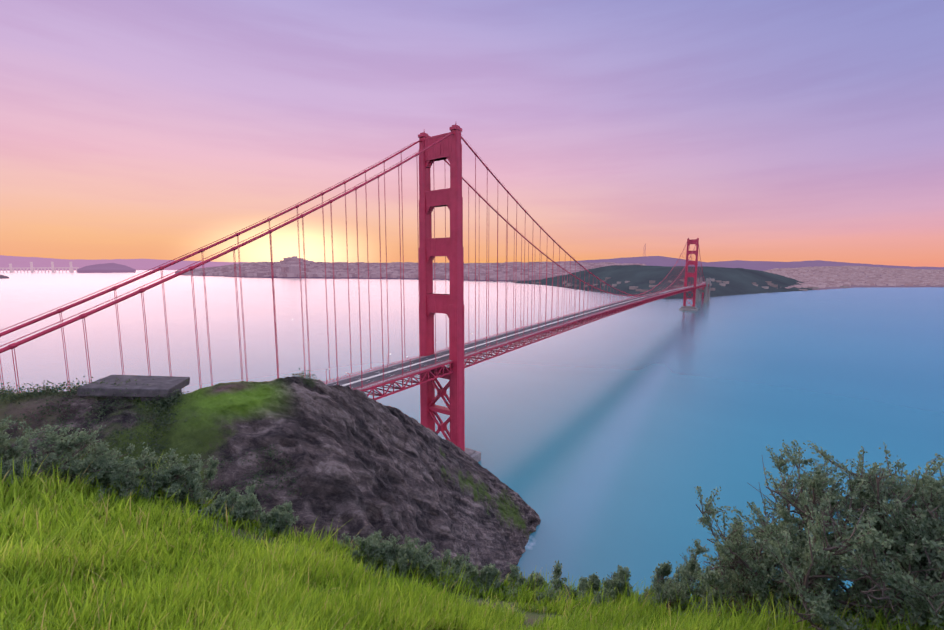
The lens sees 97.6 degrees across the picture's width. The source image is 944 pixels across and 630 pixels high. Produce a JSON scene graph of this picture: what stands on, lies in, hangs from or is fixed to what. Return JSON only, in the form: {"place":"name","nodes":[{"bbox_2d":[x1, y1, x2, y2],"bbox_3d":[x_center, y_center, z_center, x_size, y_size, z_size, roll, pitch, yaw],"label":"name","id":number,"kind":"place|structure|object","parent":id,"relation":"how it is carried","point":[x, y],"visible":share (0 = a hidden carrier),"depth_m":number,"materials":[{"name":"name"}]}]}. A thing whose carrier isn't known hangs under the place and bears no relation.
{"place":"outdoors","nodes":[
{"label":"outdoors","id":0,"kind":"place"},
{"bbox_2d":[77,263,135,271],"bbox_3d":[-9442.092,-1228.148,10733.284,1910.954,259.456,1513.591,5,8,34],"label":"island","id":1,"kind":"structure","parent":0,"point":[110,267],"depth_m":10609.80,"materials":[{"name":"purple"}]},
{"bbox_2d":[0,255,248,269],"bbox_3d":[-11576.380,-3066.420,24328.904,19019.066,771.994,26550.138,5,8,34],"label":"bay hills","id":2,"kind":"structure","parent":0,"point":[18,262],"depth_m":19955.19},
{"bbox_2d":[0,376,540,584],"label":"cliff ridge","id":3,"kind":"structure","parent":0,"point":[365,465],"depth_m":55.33,"materials":[{"name":"grey stone"}]},
{"bbox_2d":[77,375,189,402],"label":"concrete slab","id":4,"kind":"structure","parent":3,"relation":"on","point":[165,385],"depth_m":48.60,"materials":[{"name":"grey concrete"}]},
{"bbox_2d":[0,368,319,502],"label":"ridge scrub","id":5,"kind":"object","parent":3,"relation":"on","point":[47,389],"visible":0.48,"depth_m":45.84,"materials":[{"name":"green plant"}]},
{"bbox_2d":[175,256,646,280],"bbox_3d":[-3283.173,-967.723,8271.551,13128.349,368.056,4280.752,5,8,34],"label":"city shoreline","id":6,"kind":"structure","parent":0,"point":[288,267],"depth_m":5348.02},
{"bbox_2d":[0,452,943,629],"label":"ground","id":7,"kind":"structure","parent":0,"point":[534,615],"depth_m":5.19,"materials":[{"name":"green plant"}]},
{"bbox_2d":[0,415,637,603],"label":"shrubs","id":8,"kind":"object","parent":7,"relation":"on","point":[104,462],"visible":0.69,"depth_m":5.94,"materials":[{"name":"green plant"}]},
{"bbox_2d":[590,439,943,629],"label":"coyote brush","id":9,"kind":"object","parent":7,"relation":"on","point":[905,540],"visible":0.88,"depth_m":3.15,"materials":[{"name":"green plant"}]},
{"bbox_2d":[0,269,943,597],"bbox_3d":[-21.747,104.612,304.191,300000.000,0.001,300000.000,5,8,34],"label":"water","id":10,"kind":"structure","parent":0,"point":[606,445],"depth_m":553.22,"materials":[{"name":"blue liquid"}]},
{"bbox_2d":[0,262,78,272],"bbox_3d":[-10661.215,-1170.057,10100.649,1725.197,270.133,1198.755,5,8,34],"label":"distant bridge","id":11,"kind":"structure","parent":10,"relation":"on","point":[71,269],"depth_m":10094.29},
{"bbox_2d":[418,123,480,461],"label":"tower","id":12,"kind":"structure","parent":10,"relation":"in","point":[451,248],"depth_m":286.08,"materials":[{"name":"metal"}]},
{"bbox_2d":[0,132,704,352],"bbox_3d":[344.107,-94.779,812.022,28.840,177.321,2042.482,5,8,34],"label":"cables","id":13,"kind":"object","parent":12,"relation":"attached to","point":[58,326],"visible":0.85,"depth_m":171.43,"materials":[{"name":"red metal"}]},
{"bbox_2d":[0,146,703,392],"bbox_3d":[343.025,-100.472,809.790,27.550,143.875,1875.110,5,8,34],"label":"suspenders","id":14,"kind":"object","parent":13,"relation":"hanging from","point":[273,291],"visible":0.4,"depth_m":237.41,"materials":[{"name":"red metal"}]},
{"bbox_2d":[323,282,705,399],"bbox_3d":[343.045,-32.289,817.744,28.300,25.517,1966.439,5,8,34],"label":"bridge deck steel","id":15,"kind":"object","parent":12,"relation":"attached to","point":[370,378],"visible":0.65,"depth_m":326.78,"materials":[{"name":"metal"}]},
{"bbox_2d":[325,284,697,389],"bbox_3d":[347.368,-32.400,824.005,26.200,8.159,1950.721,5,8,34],"label":"bridge sidewalks","id":16,"kind":"structure","parent":15,"relation":"on","point":[467,344],"depth_m":308.81,"materials":[{"name":"grey concrete"}]},
{"bbox_2d":[679,238,698,310],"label":"tower","id":17,"kind":"structure","parent":10,"relation":"in","point":[692,307],"depth_m":1330.84,"materials":[{"name":"metal"}]},
{"bbox_2d":[695,277,710,302],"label":"pylons","id":18,"kind":"object","parent":10,"relation":"on","point":[700,292],"visible":0.81,"depth_m":1687.04,"materials":[{"name":"concrete"}]},
{"bbox_2d":[0,0,943,266],"label":"sky","id":19,"kind":"structure","parent":0,"point":[752,130],"materials":[{"name":"purple"}]},
{"bbox_2d":[489,265,847,298],"bbox_3d":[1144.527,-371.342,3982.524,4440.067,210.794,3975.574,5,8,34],"label":"wooded headland","id":20,"kind":"structure","parent":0,"point":[639,279],"depth_m":2419.06,"materials":[{"name":"green plant"}]},
{"bbox_2d":[560,256,943,270],"bbox_3d":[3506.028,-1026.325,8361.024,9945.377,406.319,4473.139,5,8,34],"label":"distant hills","id":21,"kind":"structure","parent":0,"point":[671,262],"depth_m":8078.98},
{"bbox_2d":[764,266,943,289],"bbox_3d":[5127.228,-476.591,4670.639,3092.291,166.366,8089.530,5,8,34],"label":"city","id":22,"kind":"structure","parent":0,"point":[828,277],"depth_m":3744.57}
]}

